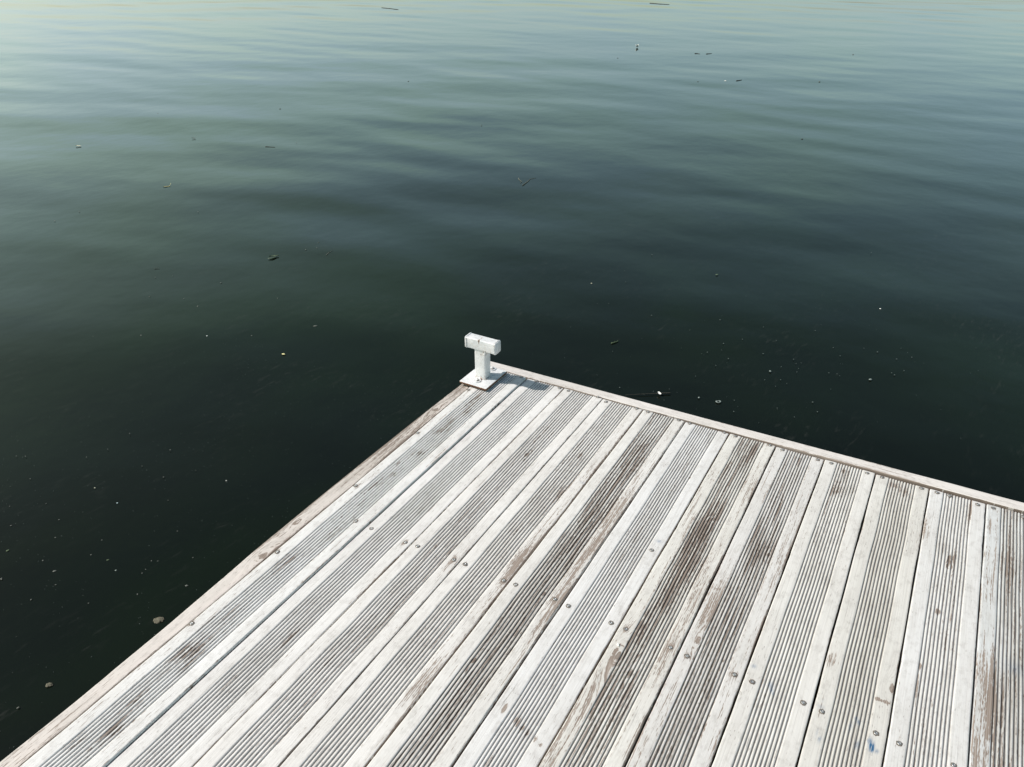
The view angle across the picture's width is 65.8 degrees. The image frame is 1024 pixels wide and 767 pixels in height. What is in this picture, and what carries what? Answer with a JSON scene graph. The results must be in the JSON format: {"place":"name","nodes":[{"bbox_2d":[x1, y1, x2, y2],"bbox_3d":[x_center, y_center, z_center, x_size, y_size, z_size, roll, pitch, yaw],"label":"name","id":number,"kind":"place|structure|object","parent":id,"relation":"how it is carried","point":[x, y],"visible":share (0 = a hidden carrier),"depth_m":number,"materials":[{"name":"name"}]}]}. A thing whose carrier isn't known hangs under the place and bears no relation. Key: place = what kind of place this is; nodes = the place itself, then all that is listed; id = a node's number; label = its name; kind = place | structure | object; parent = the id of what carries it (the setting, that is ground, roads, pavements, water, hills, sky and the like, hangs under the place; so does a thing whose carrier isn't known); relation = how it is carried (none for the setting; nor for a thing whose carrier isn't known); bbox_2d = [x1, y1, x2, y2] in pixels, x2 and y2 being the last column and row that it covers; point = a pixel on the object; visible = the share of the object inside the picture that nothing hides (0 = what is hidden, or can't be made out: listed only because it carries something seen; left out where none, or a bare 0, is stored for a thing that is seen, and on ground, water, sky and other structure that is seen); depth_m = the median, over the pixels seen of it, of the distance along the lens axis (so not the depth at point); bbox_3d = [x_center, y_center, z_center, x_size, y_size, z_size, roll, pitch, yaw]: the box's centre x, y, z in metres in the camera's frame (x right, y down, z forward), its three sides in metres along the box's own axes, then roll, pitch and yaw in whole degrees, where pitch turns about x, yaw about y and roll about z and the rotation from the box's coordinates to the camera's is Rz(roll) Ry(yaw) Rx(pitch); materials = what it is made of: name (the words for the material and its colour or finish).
{"place":"outdoors","nodes":[
{"label":"outdoors","id":0,"kind":"place"},
{"bbox_2d":[0,0,1023,766],"bbox_3d":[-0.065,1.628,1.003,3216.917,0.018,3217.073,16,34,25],"label":"water","id":1,"kind":"structure","parent":0,"point":[818,184],"depth_m":5.32,"materials":[{"name":"green liquid"}]},
{"bbox_2d":[153,617,163,623],"bbox_3d":[-1.111,0.744,2.489,0.035,0.014,0.027,-5,31,-9],"label":"growth clump","id":2,"kind":"object","parent":1,"relation":"on","point":[158,620],"visible":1,"depth_m":2.48,"materials":[{"name":"beige plant"}]},
{"bbox_2d":[0,361,1023,766],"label":"wooden jetty","id":3,"kind":"object","parent":1,"relation":"in","point":[492,575],"visible":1,"depth_m":1.92,"materials":[{"name":"white wood"}]},
{"bbox_2d":[460,333,506,390],"bbox_3d":[-0.101,-0.092,2.845,0.126,0.168,0.151,16,34,25],"label":"mooring cleat","id":4,"kind":"object","parent":3,"relation":"on","point":[484,375],"visible":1,"depth_m":2.83,"materials":[{"name":"white paint"}]},
{"bbox_2d":[630,392,669,394],"bbox_3d":[0.631,0.048,3.675,0.216,0.005,0.007,-2,31,-4],"label":"floating twig","id":5,"kind":"object","parent":1,"relation":"on","point":[651,393],"visible":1,"depth_m":3.67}
]}

